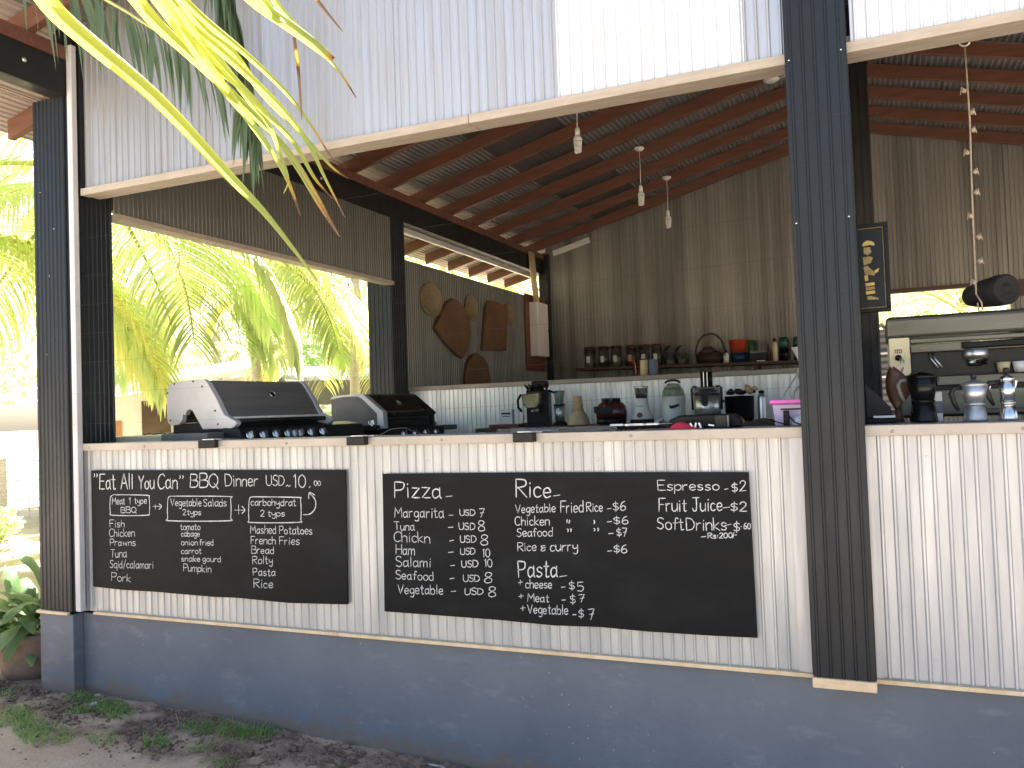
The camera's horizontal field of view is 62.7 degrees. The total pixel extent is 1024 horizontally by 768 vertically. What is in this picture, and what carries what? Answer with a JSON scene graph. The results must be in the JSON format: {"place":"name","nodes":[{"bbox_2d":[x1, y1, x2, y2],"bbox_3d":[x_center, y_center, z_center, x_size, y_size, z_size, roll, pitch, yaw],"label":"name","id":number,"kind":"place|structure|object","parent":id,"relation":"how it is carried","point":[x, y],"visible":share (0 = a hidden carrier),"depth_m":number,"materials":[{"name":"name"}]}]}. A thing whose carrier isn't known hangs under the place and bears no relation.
{"place":"outdoors","nodes":[
{"label":"outdoors","id":0,"kind":"place"},
{"bbox_2d":[34,0,356,281],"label":"palm frond","id":1,"kind":"object","parent":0,"point":[196,41],"visible":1,"depth_m":1.71,"materials":[{"name":"plant"}]},
{"bbox_2d":[0,430,457,767],"bbox_3d":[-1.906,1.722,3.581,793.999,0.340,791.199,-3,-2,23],"label":"ground","id":2,"kind":"structure","parent":0,"point":[18,445],"depth_m":3.85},
{"bbox_2d":[0,506,17,528],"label":"shrub","id":3,"kind":"object","parent":2,"relation":"on","point":[8,508],"visible":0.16,"depth_m":10.68,"materials":[{"name":"green plant"}]},
{"bbox_2d":[0,507,24,543],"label":"shrub","id":4,"kind":"object","parent":2,"relation":"on","point":[8,528],"visible":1,"depth_m":9.74,"materials":[{"name":"green plant"}]},
{"bbox_2d":[0,458,38,518],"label":"yard fence","id":5,"kind":"object","parent":2,"relation":"on","point":[3,482],"visible":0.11,"depth_m":12.39,"materials":[{"name":"white metal"}]},
{"bbox_2d":[0,553,45,680],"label":"potted plant","id":6,"kind":"object","parent":2,"relation":"on","point":[20,648],"visible":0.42,"depth_m":4.64,"materials":[{"name":"green plant"}]},
{"bbox_2d":[0,211,116,404],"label":"palm tree","id":7,"kind":"object","parent":2,"relation":"on","point":[5,386],"visible":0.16,"depth_m":17.54,"materials":[{"name":"green plant"}]},
{"bbox_2d":[0,136,187,420],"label":"palm tree","id":8,"kind":"object","parent":2,"relation":"on","point":[149,373],"visible":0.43,"depth_m":8.31,"materials":[{"name":"green plant"}]},
{"bbox_2d":[7,213,240,366],"bbox_3d":[-6.705,-1.359,16.406,4.838,7.151,4.799,-2,-2,8],"label":"palm tree","id":9,"kind":"object","parent":2,"relation":"on","point":[124,259],"visible":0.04,"depth_m":15.70,"materials":[{"name":"green plant"}]},
{"bbox_2d":[0,132,303,381],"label":"palm tree","id":10,"kind":"object","parent":2,"relation":"on","point":[226,272],"visible":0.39,"depth_m":7.54,"materials":[{"name":"green plant"}]},
{"bbox_2d":[31,359,289,435],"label":"house","id":11,"kind":"structure","parent":2,"relation":"on","point":[141,417],"depth_m":13.18,"materials":[{"name":"white brick"}]},
{"bbox_2d":[141,401,170,434],"bbox_3d":[-5.590,1.163,13.230,0.420,1.800,0.040,-1,-2,-21],"label":"doorway","id":12,"kind":"structure","parent":11,"relation":"in","point":[150,417],"depth_m":13.21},
{"bbox_2d":[0,683,338,767],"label":"grass","id":13,"kind":"structure","parent":2,"relation":"on","point":[111,702],"depth_m":3.92,"materials":[{"name":"plant"}]},
{"bbox_2d":[13,207,369,400],"bbox_3d":[-3.761,-0.984,11.017,4.021,5.848,4.458,-2,-2,-14],"label":"palm tree","id":14,"kind":"object","parent":2,"relation":"on","point":[353,317],"visible":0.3,"depth_m":10.03,"materials":[{"name":"green plant"}]},
{"bbox_2d":[122,261,337,380],"bbox_3d":[-7.425,-0.904,21.678,7.566,6.620,5.002,-3,-2,23],"label":"broadleaf tree","id":15,"kind":"object","parent":2,"relation":"on","point":[191,349],"visible":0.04,"depth_m":21.46,"materials":[{"name":"green plant"}]},
{"bbox_2d":[0,680,464,767],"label":"soil clods","id":16,"kind":"object","parent":2,"relation":"on","point":[162,720],"visible":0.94,"depth_m":3.83,"materials":[{"name":"soil"}]},
{"bbox_2d":[182,261,369,399],"bbox_3d":[-2.537,-0.951,12.141,4.164,5.770,4.358,-1,-2,-21],"label":"palm tree","id":17,"kind":"object","parent":2,"relation":"on","point":[354,288],"visible":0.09,"depth_m":11.87,"materials":[{"name":"green plant"}]},
{"bbox_2d":[222,293,348,414],"bbox_3d":[-4.347,0.029,18.777,3.320,4.362,3.718,-3,-2,23],"label":"broadleaf tree","id":18,"kind":"object","parent":2,"relation":"on","point":[309,354],"visible":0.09,"depth_m":17.68,"materials":[{"name":"green plant"}]},
{"bbox_2d":[275,365,369,404],"bbox_3d":[-3.000,0.831,14.688,2.100,2.383,1.500,-2,-2,-12],"label":"garden hut","id":19,"kind":"object","parent":2,"relation":"on","point":[325,395],"visible":0.1,"depth_m":14.02,"materials":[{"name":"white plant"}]},
{"bbox_2d":[349,257,532,344],"bbox_3d":[-1.369,-1.335,15.595,5.211,6.679,4.698,-3,-2,23],"label":"palm tree","id":20,"kind":"object","parent":2,"relation":"on","point":[511,288],"visible":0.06,"depth_m":15.27,"materials":[{"name":"green plant"}]},
{"bbox_2d":[361,256,530,293],"bbox_3d":[-1.373,-0.984,20.346,4.964,6.274,4.532,-4,-3,44],"label":"broadleaf tree","id":21,"kind":"object","parent":2,"relation":"on","point":[527,283],"visible":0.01,"depth_m":20.25,"materials":[{"name":"green plant"}]},
{"bbox_2d":[0,0,1023,767],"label":"restaurant building","id":22,"kind":"structure","parent":2,"relation":"on","point":[888,566],"depth_m":3.90,"materials":[{"name":"white paint"}]},
{"bbox_2d":[23,0,229,142],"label":"palm frond","id":23,"kind":"object","parent":22,"relation":"hanging from","point":[96,18],"visible":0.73,"depth_m":3.72,"materials":[{"name":"plant"}]},
{"bbox_2d":[91,470,347,604],"bbox_3d":[-1.473,0.730,4.100,1.597,0.620,0.009,-3,-2,23],"label":"menu board","id":24,"kind":"object","parent":22,"relation":"attached to","point":[274,535],"visible":1,"depth_m":4.06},
{"bbox_2d":[198,438,248,447],"bbox_3d":[-1.406,0.286,4.098,0.206,0.046,0.122,-2,-2,9],"label":"clip lamp","id":25,"kind":"object","parent":22,"relation":"attached to","point":[207,443],"visible":1,"depth_m":4.05,"materials":[{"name":"metal"}]},
{"bbox_2d":[204,0,263,194],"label":"palm frond","id":26,"kind":"object","parent":22,"relation":"hanging from","point":[228,21],"visible":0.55,"depth_m":3.62,"materials":[{"name":"plant"}]},
{"bbox_2d":[161,379,364,440],"bbox_3d":[-1.437,0.577,4.952,0.622,1.205,1.140,-3,-2,29],"label":"gas grill","id":27,"kind":"object","parent":22,"relation":"on","point":[204,403],"visible":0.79,"depth_m":4.70,"materials":[{"name":"silver metal"}]},
{"bbox_2d":[346,427,430,445],"bbox_3d":[-0.549,0.231,3.739,0.361,0.072,0.126,-2,-2,12],"label":"clip lamp","id":28,"kind":"object","parent":22,"relation":"attached to","point":[358,440],"visible":1,"depth_m":3.72,"materials":[{"name":"metal"}]},
{"bbox_2d":[331,394,456,434],"bbox_3d":[-0.887,0.637,6.242,0.583,1.131,1.200,-3,-2,27],"label":"gas grill","id":29,"kind":"object","parent":22,"relation":"on","point":[385,417],"visible":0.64,"depth_m":6.04,"materials":[{"name":"black metal"}]},
{"bbox_2d":[420,279,442,316],"bbox_3d":[-0.774,-0.837,8.094,0.019,0.384,0.428,-3,-2,23],"label":"woven tray","id":30,"kind":"object","parent":22,"relation":"hanging from","point":[428,293],"visible":0.91,"depth_m":8.09,"materials":[{"name":"wicker"}]},
{"bbox_2d":[432,298,470,357],"bbox_3d":[-0.600,-0.564,8.440,0.045,0.598,0.772,-3,-2,23],"label":"hanging board","id":31,"kind":"object","parent":22,"relation":"attached to","point":[451,319],"visible":1,"depth_m":8.44,"materials":[{"name":"wood"}]},
{"bbox_2d":[69,157,853,285],"bbox_3d":[-0.527,-0.670,3.816,3.861,0.061,0.295,-3,-2,23],"label":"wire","id":32,"kind":"object","parent":22,"relation":"attached to","point":[475,219],"visible":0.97,"depth_m":3.46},
{"bbox_2d":[71,112,851,249],"bbox_3d":[-0.533,-0.845,3.821,3.861,0.030,0.295,-3,-2,23],"label":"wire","id":33,"kind":"object","parent":22,"relation":"attached to","point":[493,174],"visible":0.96,"depth_m":3.42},
{"bbox_2d":[72,203,855,311],"bbox_3d":[-0.521,-0.515,3.811,3.861,0.051,0.295,-3,-2,23],"label":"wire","id":34,"kind":"object","parent":22,"relation":"attached to","point":[486,255],"visible":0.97,"depth_m":3.44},
{"bbox_2d":[71,292,859,365],"bbox_3d":[-0.511,-0.209,3.801,3.861,0.043,0.295,-3,-2,23],"label":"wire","id":35,"kind":"object","parent":22,"relation":"attached to","point":[467,331],"visible":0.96,"depth_m":3.48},
{"bbox_2d":[79,338,853,393],"bbox_3d":[-0.505,-0.050,3.795,3.861,0.043,0.295,-3,-2,23],"label":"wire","id":36,"kind":"object","parent":22,"relation":"attached to","point":[484,368],"visible":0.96,"depth_m":3.44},
{"bbox_2d":[77,249,857,338],"bbox_3d":[-0.516,-0.359,3.805,3.861,0.043,0.295,-3,-2,23],"label":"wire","id":37,"kind":"object","parent":22,"relation":"attached to","point":[467,295],"visible":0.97,"depth_m":3.49,"materials":[{"name":"metal"}]},
{"bbox_2d":[465,292,477,320],"bbox_3d":[-0.428,-0.833,8.897,0.019,0.323,0.306,-3,-2,23],"label":"woven tray","id":38,"kind":"object","parent":22,"relation":"hanging from","point":[471,305],"visible":0.99,"depth_m":8.90,"materials":[{"name":"wicker"}]},
{"bbox_2d":[97,383,851,423],"bbox_3d":[-0.500,0.107,3.790,3.861,0.047,0.295,-3,-2,23],"label":"wire","id":39,"kind":"object","parent":22,"relation":"attached to","point":[502,405],"visible":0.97,"depth_m":3.43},
{"bbox_2d":[463,353,489,383],"bbox_3d":[-0.369,-0.045,8.918,0.045,0.570,0.619,-3,-2,23],"label":"hanging board","id":40,"kind":"object","parent":22,"relation":"attached to","point":[477,364],"visible":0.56,"depth_m":8.86,"materials":[{"name":"wood"}]},
{"bbox_2d":[481,301,507,350],"bbox_3d":[-0.192,-0.641,9.397,0.045,0.579,0.695,-3,-2,23],"label":"hanging board","id":41,"kind":"object","parent":22,"relation":"attached to","point":[495,317],"visible":1,"depth_m":9.34,"materials":[{"name":"wood"}]},
{"bbox_2d":[505,299,514,324],"bbox_3d":[-0.033,-0.842,9.816,0.019,0.299,0.306,-3,-2,23],"label":"woven tray","id":42,"kind":"object","parent":22,"relation":"hanging from","point":[511,314],"visible":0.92,"depth_m":9.86,"materials":[{"name":"wicker"}]},
{"bbox_2d":[513,431,547,441],"bbox_3d":[0.075,0.215,3.445,0.105,0.042,0.120,-3,-2,26],"label":"clip lamp","id":43,"kind":"object","parent":22,"relation":"attached to","point":[525,436],"visible":1,"depth_m":3.40,"materials":[{"name":"metal"}]},
{"bbox_2d":[528,251,538,301],"bbox_3d":[0.274,-1.337,10.523,0.071,0.642,0.167,-3,-2,23],"label":"cable bundle","id":44,"kind":"object","parent":22,"relation":"attached to","point":[532,266],"visible":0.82,"depth_m":10.48,"materials":[{"name":"yellow plastic"}]},
{"bbox_2d":[524,293,548,371],"bbox_3d":[0.350,-0.638,10.535,0.143,0.950,0.620,-3,-2,23],"label":"fuse box","id":45,"kind":"object","parent":22,"relation":"attached to","point":[537,340],"visible":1,"depth_m":10.38,"materials":[{"name":"white plastic"}]},
{"bbox_2d":[538,303,548,355],"bbox_3d":[0.395,-0.681,10.506,0.007,0.646,0.336,-3,-2,23],"label":"door","id":46,"kind":"structure","parent":45,"relation":"in","point":[542,308],"depth_m":10.49,"materials":[{"name":"white wood"}]},
{"bbox_2d":[383,472,757,637],"bbox_3d":[0.159,0.666,3.397,1.591,0.616,0.009,-3,-2,23],"label":"menu board","id":47,"kind":"object","parent":22,"relation":"attached to","point":[667,552],"visible":1,"depth_m":3.35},
{"bbox_2d":[573,113,581,153],"bbox_3d":[0.493,-2.038,6.392,0.100,0.567,0.100,-3,-2,23],"label":"hanging bulb","id":48,"kind":"object","parent":22,"relation":"hanging from","point":[577,140],"visible":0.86,"depth_m":6.37,"materials":[{"name":"white glass"}]},
{"bbox_2d":[475,419,774,432],"bbox_3d":[1.063,0.715,6.316,2.560,0.844,0.800,-3,-2,23],"label":"work table","id":49,"kind":"object","parent":22,"relation":"on","point":[753,422],"visible":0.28,"depth_m":6.20,"materials":[{"name":"grey wood"}]},
{"bbox_2d":[489,424,520,427],"bbox_3d":[-0.026,0.332,6.716,0.260,0.022,0.200,-3,-2,23],"label":"serving board","id":50,"kind":"object","parent":49,"relation":"on","point":[504,425],"visible":0.73,"depth_m":6.62,"materials":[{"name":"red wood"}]},
{"bbox_2d":[500,410,514,423],"bbox_3d":[-0.037,0.263,6.704,0.105,0.115,0.052,-3,-2,23],"label":"tea packet","id":51,"kind":"object","parent":50,"relation":"on","point":[507,416],"visible":0.92,"depth_m":6.68,"materials":[{"name":"white paper"}]},
{"bbox_2d":[517,381,556,426],"bbox_3d":[0.205,0.153,6.613,0.310,0.357,0.295,-2,-2,15],"label":"coffee maker","id":52,"kind":"object","parent":49,"relation":"on","point":[540,414],"visible":0.99,"depth_m":6.61,"materials":[{"name":"black plastic"}]},
{"bbox_2d":[553,404,567,425],"bbox_3d":[0.373,0.188,6.568,0.117,0.273,0.117,-3,-2,23],"label":"coffee grinder","id":53,"kind":"object","parent":49,"relation":"on","point":[559,410],"visible":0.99,"depth_m":6.53,"materials":[{"name":"silver metal"}]},
{"bbox_2d":[567,396,589,424],"bbox_3d":[0.512,0.206,6.497,0.174,0.224,0.173,-3,-2,23],"label":"vase","id":54,"kind":"object","parent":49,"relation":"on","point":[579,416],"visible":0.94,"depth_m":6.45,"materials":[{"name":"ceramic"}]},
{"bbox_2d":[594,398,626,424],"bbox_3d":[0.751,0.206,6.356,0.238,0.198,0.200,-3,-2,23],"label":"blender base","id":55,"kind":"object","parent":49,"relation":"on","point":[608,411],"visible":0.94,"depth_m":6.28,"materials":[{"name":"plastic"}]},
{"bbox_2d":[630,386,653,423],"bbox_3d":[0.972,0.156,6.289,0.177,0.277,0.176,-3,-2,23],"label":"blender","id":56,"kind":"object","parent":49,"relation":"on","point":[642,413],"visible":0.98,"depth_m":6.24,"materials":[{"name":"white plastic"}]},
{"bbox_2d":[655,379,685,422],"bbox_3d":[1.173,0.127,6.224,0.213,0.323,0.191,-3,-2,23],"label":"jug","id":57,"kind":"object","parent":49,"relation":"on","point":[673,407],"visible":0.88,"depth_m":6.16,"materials":[{"name":"glass"}]},
{"bbox_2d":[690,372,722,414],"bbox_3d":[1.372,0.092,5.894,0.204,0.352,0.207,0,-2,-40],"label":"juice extractor","id":58,"kind":"object","parent":49,"relation":"on","point":[707,401],"visible":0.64,"depth_m":5.84,"materials":[{"name":"silver plastic"}]},
{"bbox_2d":[723,395,753,420],"bbox_3d":[1.615,0.173,5.998,0.240,0.181,0.209,-1,-2,-30],"label":"stock pot","id":59,"kind":"object","parent":49,"relation":"on","point":[742,406],"visible":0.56,"depth_m":5.92,"materials":[{"name":"black metal"}]},
{"bbox_2d":[726,389,755,394],"bbox_3d":[1.638,0.054,6.008,0.208,0.051,0.130,-2,-2,14],"label":"bag heap","id":60,"kind":"object","parent":59,"relation":"on","point":[738,391],"visible":0.9,"depth_m":5.99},
{"bbox_2d":[757,390,766,419],"bbox_3d":[1.770,0.150,5.945,0.058,0.211,0.057,-3,-2,23],"label":"thermos flask","id":61,"kind":"object","parent":49,"relation":"on","point":[761,398],"visible":0.83,"depth_m":5.92,"materials":[{"name":"metal"}]},
{"bbox_2d":[602,425,665,430],"bbox_3d":[0.499,0.175,3.386,0.265,0.018,0.105,-3,-2,23],"label":"strap heap","id":62,"kind":"object","parent":22,"relation":"on","point":[637,427],"visible":0.95,"depth_m":3.35,"materials":[{"name":"black fabric"}]},
{"bbox_2d":[634,146,644,205],"bbox_3d":[1.241,-2.007,8.127,0.100,0.567,0.100,-3,-2,23],"label":"hanging bulb","id":63,"kind":"object","parent":22,"relation":"hanging from","point":[641,197],"visible":1,"depth_m":8.11,"materials":[{"name":"white glass"}]},
{"bbox_2d":[639,359,647,375],"bbox_3d":[1.076,-0.136,6.848,0.076,0.136,0.075,-3,-2,23],"label":"enamel mug","id":64,"kind":"object","parent":22,"relation":"on","point":[643,367],"visible":0.94,"depth_m":6.82,"materials":[{"name":"ceramic"}]},
{"bbox_2d":[649,359,657,374],"bbox_3d":[1.150,-0.135,6.816,0.060,0.128,0.050,-3,-2,23],"label":"spice tin","id":65,"kind":"object","parent":22,"relation":"on","point":[653,366],"visible":0.91,"depth_m":6.79,"materials":[{"name":"blue metal"}]},
{"bbox_2d":[662,176,670,227],"bbox_3d":[1.705,-1.989,9.201,0.100,0.567,0.100,-3,-2,23],"label":"hanging bulb","id":66,"kind":"object","parent":22,"relation":"hanging from","point":[668,217],"visible":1,"depth_m":9.18,"materials":[{"name":"white glass"}]},
{"bbox_2d":[666,422,698,429],"bbox_3d":[0.663,0.161,3.258,0.120,0.027,0.070,-3,-2,23],"label":"red cloth","id":67,"kind":"object","parent":22,"relation":"on","point":[680,425],"visible":0.98,"depth_m":3.24,"materials":[{"name":"fabric"}]},
{"bbox_2d":[576,360,797,378],"bbox_3d":[2.219,0.478,10.004,3.190,1.477,0.400,-3,-2,23],"label":"wall shelf","id":68,"kind":"object","parent":22,"relation":"on","point":[756,365],"depth_m":9.90,"materials":[{"name":"brown wood"}]},
{"bbox_2d":[584,347,594,367],"bbox_3d":[0.971,-0.331,10.490,0.136,0.260,0.136,-3,-2,23],"label":"glass jar","id":69,"kind":"object","parent":68,"relation":"on","point":[588,364],"visible":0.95,"depth_m":10.44,"materials":[{"name":"grey"}]},
{"bbox_2d":[598,346,608,366],"bbox_3d":[1.139,-0.336,10.418,0.136,0.260,0.136,-3,-2,23],"label":"glass jar","id":70,"kind":"object","parent":68,"relation":"on","point":[603,362],"visible":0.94,"depth_m":10.36,"materials":[{"name":"grey"}]},
{"bbox_2d":[611,346,621,366],"bbox_3d":[1.288,-0.340,10.354,0.136,0.260,0.136,-3,-2,23],"label":"glass jar","id":71,"kind":"object","parent":68,"relation":"on","point":[616,361],"visible":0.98,"depth_m":10.30,"materials":[{"name":"grey"}]},
{"bbox_2d":[625,345,635,365],"bbox_3d":[1.459,-0.345,10.280,0.136,0.260,0.136,-3,-2,23],"label":"glass jar","id":72,"kind":"object","parent":68,"relation":"on","point":[630,362],"visible":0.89,"depth_m":10.22,"materials":[{"name":"grey"}]},
{"bbox_2d":[651,344,661,364],"bbox_3d":[1.748,-0.353,10.156,0.136,0.260,0.136,-3,-2,23],"label":"glass jar","id":73,"kind":"object","parent":68,"relation":"on","point":[658,357],"visible":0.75,"depth_m":10.10,"materials":[{"name":"grey"}]},
{"bbox_2d":[663,346,673,364],"bbox_3d":[1.884,-0.344,10.097,0.136,0.234,0.108,-3,-2,23],"label":"glass jug","id":74,"kind":"object","parent":68,"relation":"on","point":[668,361],"visible":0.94,"depth_m":10.07,"materials":[{"name":"grey"}]},
{"bbox_2d":[674,345,685,363],"bbox_3d":[2.012,-0.348,10.042,0.136,0.234,0.108,-3,-2,23],"label":"glass jug","id":75,"kind":"object","parent":68,"relation":"on","point":[680,361],"visible":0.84,"depth_m":10.01,"materials":[{"name":"grey"}]},
{"bbox_2d":[695,333,725,363],"bbox_3d":[2.341,-0.423,9.924,0.368,0.366,0.250,-3,-2,23],"label":"wicker basket","id":76,"kind":"object","parent":68,"relation":"on","point":[702,358],"visible":0.81,"depth_m":9.84,"materials":[{"name":"wicker"}]},
{"bbox_2d":[698,347,719,353],"bbox_3d":[2.339,-0.367,9.934,0.300,0.155,0.156,-3,-2,23],"label":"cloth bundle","id":77,"kind":"object","parent":76,"relation":"in","point":[706,349],"visible":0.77,"depth_m":9.90,"materials":[{"name":"brown fabric"}]},
{"bbox_2d":[730,352,749,361],"bbox_3d":[2.675,-0.306,9.821,0.230,0.115,0.184,-3,-2,23],"label":"blue tub","id":78,"kind":"object","parent":68,"relation":"on","point":[741,357],"visible":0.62,"depth_m":9.74,"materials":[{"name":"plastic"}]},
{"bbox_2d":[728,339,746,352],"bbox_3d":[2.647,-0.442,9.835,0.220,0.155,0.176,-3,-2,23],"label":"orange tub","id":79,"kind":"object","parent":78,"relation":"on","point":[739,345],"visible":0.93,"depth_m":9.77,"materials":[{"name":"plastic"}]},
{"bbox_2d":[750,350,766,361],"bbox_3d":[2.837,-0.319,9.643,0.188,0.125,0.128,-3,-2,23],"label":"flat tin","id":80,"kind":"object","parent":68,"relation":"on","point":[758,356],"visible":0.95,"depth_m":9.59,"materials":[{"name":"grey metal"}]},
{"bbox_2d":[772,338,777,360],"bbox_3d":[2.998,-0.394,9.574,0.062,0.266,0.062,-3,-2,23],"label":"yellow bottle","id":81,"kind":"object","parent":68,"relation":"on","point":[775,350],"visible":1,"depth_m":9.55,"materials":[{"name":"beige plastic"}]},
{"bbox_2d":[778,337,788,360],"bbox_3d":[3.100,-0.400,9.574,0.116,0.275,0.116,-3,-2,23],"label":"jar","id":82,"kind":"object","parent":68,"relation":"on","point":[784,351],"visible":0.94,"depth_m":9.53,"materials":[{"name":"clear glass"}]},
{"bbox_2d":[668,413,744,427],"bbox_3d":[0.774,0.147,3.352,0.292,0.055,0.090,-3,-2,23],"label":"equipment case","id":83,"kind":"object","parent":22,"relation":"on","point":[735,420],"visible":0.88,"depth_m":3.31,"materials":[{"name":"black plastic"}]},
{"bbox_2d":[715,414,729,427],"bbox_3d":[0.807,0.143,3.225,0.052,0.052,0.033,-3,-2,18],"label":"speaker cube","id":84,"kind":"object","parent":22,"relation":"on","point":[721,420],"visible":1,"depth_m":3.21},
{"bbox_2d":[759,410,800,425],"bbox_3d":[1.046,0.133,3.262,0.177,0.058,0.054,-3,-2,23],"label":"phone charger","id":85,"kind":"object","parent":22,"relation":"on","point":[786,418],"visible":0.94,"depth_m":3.26,"materials":[{"name":"black plastic"}]},
{"bbox_2d":[769,399,800,425],"bbox_3d":[1.117,0.112,3.352,0.153,0.104,0.144,-3,-2,23],"label":"storage box","id":86,"kind":"object","parent":22,"relation":"on","point":[792,406],"visible":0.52,"depth_m":3.30,"materials":[{"name":"pink plastic"}]},
{"bbox_2d":[856,222,891,312],"bbox_3d":[1.397,-0.450,3.257,0.122,0.344,0.028,-3,-2,23],"label":"framed picture","id":87,"kind":"object","parent":22,"relation":"attached to","point":[873,268],"visible":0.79,"depth_m":3.25,"materials":[{"name":"black wood"}]},
{"bbox_2d":[865,384,896,423],"bbox_3d":[1.397,0.073,3.181,0.105,0.148,0.114,-3,-2,23],"label":"equipment box","id":88,"kind":"object","parent":22,"relation":"on","point":[878,409],"visible":0.96,"depth_m":3.15,"materials":[{"name":"black plastic"}]},
{"bbox_2d":[885,366,909,422],"bbox_3d":[1.456,0.038,3.164,0.081,0.212,0.041,-2,-2,1],"label":"leaf ornament","id":89,"kind":"object","parent":22,"relation":"on","point":[893,375],"visible":0.84,"depth_m":3.16,"materials":[{"name":"wood"}]},
{"bbox_2d":[895,372,939,422],"bbox_3d":[1.503,0.048,3.095,0.106,0.185,0.138,-1,-2,-35],"label":"moka pot","id":90,"kind":"object","parent":22,"relation":"on","point":[922,386],"visible":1,"depth_m":3.05,"materials":[{"name":"black metal"}]},
{"bbox_2d":[934,392,942,420],"bbox_3d":[1.591,0.084,3.136,0.031,0.110,0.024,-3,-2,23],"label":"coffee packet","id":91,"kind":"object","parent":22,"relation":"on","point":[938,403],"visible":0.56,"depth_m":3.12,"materials":[{"name":"paper"}]},
{"bbox_2d":[885,308,1023,417],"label":"espresso machine","id":92,"kind":"object","parent":22,"relation":"on","point":[958,359],"visible":0.84,"depth_m":3.64,"materials":[{"name":"silver metal"}]},
{"bbox_2d":[962,274,1019,307],"bbox_3d":[2.111,-0.404,3.724,0.135,0.136,0.241,-2,-2,-9],"label":"rolled mat","id":93,"kind":"object","parent":92,"relation":"on","point":[999,290],"visible":0.96,"depth_m":3.62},
{"bbox_2d":[996,362,1010,372],"bbox_3d":[2.093,-0.071,3.576,0.056,0.045,0.055,-3,-2,23],"label":"espresso cup","id":94,"kind":"object","parent":92,"relation":"on","point":[1000,366],"visible":0.69,"depth_m":3.56,"materials":[{"name":"beige ceramic"}]},
{"bbox_2d":[1012,361,1023,371],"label":"espresso cup","id":95,"kind":"object","parent":92,"relation":"on","point":[1018,366],"visible":1,"depth_m":3.54,"materials":[{"name":"white ceramic"}]},
{"bbox_2d":[891,279,1023,412],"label":"window frame","id":96,"kind":"structure","parent":22,"relation":"in","point":[1021,281],"depth_m":9.21,"materials":[{"name":"brown wood"}]},
{"bbox_2d":[948,373,990,420],"bbox_3d":[1.646,0.047,3.023,0.140,0.172,0.090,-2,-2,11],"label":"moka pot","id":97,"kind":"object","parent":22,"relation":"on","point":[973,390],"visible":1,"depth_m":2.99,"materials":[{"name":"metal"}]},
{"bbox_2d":[973,41,1022,43],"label":"wire","id":98,"kind":"object","parent":22,"relation":"attached to","point":[997,42],"depth_m":3.30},
{"bbox_2d":[959,42,983,311],"bbox_3d":[1.794,-0.823,3.278,0.053,1.089,0.020,-3,-2,23],"label":"knotted rope","id":99,"kind":"object","parent":98,"relation":"hanging from","point":[975,172],"visible":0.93,"depth_m":3.28,"materials":[{"name":"fabric"}]},
{"bbox_2d":[985,367,1017,419],"bbox_3d":[1.736,0.035,2.986,0.107,0.187,0.057,-3,-2,18],"label":"moka pot","id":100,"kind":"object","parent":22,"relation":"on","point":[1006,382],"visible":1,"depth_m":2.96,"materials":[{"name":"silver metal"}]},
{"bbox_2d":[879,323,914,408],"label":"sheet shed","id":101,"kind":"structure","parent":2,"relation":"on","point":[884,358],"depth_m":11.72,"materials":[{"name":"metal"}]},
{"bbox_2d":[879,292,933,328],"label":"broadleaf tree","id":102,"kind":"object","parent":2,"relation":"on","point":[918,312],"visible":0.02,"depth_m":19.20,"materials":[{"name":"green plant"}]},
{"bbox_2d":[879,289,1001,343],"bbox_3d":[7.399,-0.625,13.780,4.777,5.011,4.823,-3,-2,23],"label":"palm tree","id":103,"kind":"object","parent":2,"relation":"on","point":[955,306],"visible":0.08,"depth_m":13.47,"materials":[{"name":"green plant"}]},
{"bbox_2d":[919,289,1010,313],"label":"broadleaf tree","id":104,"kind":"object","parent":2,"relation":"on","point":[995,308],"visible":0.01,"depth_m":21.23,"materials":[{"name":"green plant"}]},
{"bbox_2d":[0,131,1006,431],"label":"sky","id":105,"kind":"structure","parent":0,"point":[21,416],"materials":[{"name":"white"}]},
{"bbox_2d":[772,347,799,411],"bbox_3d":[1.820,0.001,5.381,0.299,0.470,0.169,-3,-2,23],"label":"hand mill","id":106,"kind":"object","parent":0,"point":[795,350],"visible":0.08,"depth_m":5.35,"materials":[{"name":"white plastic"}]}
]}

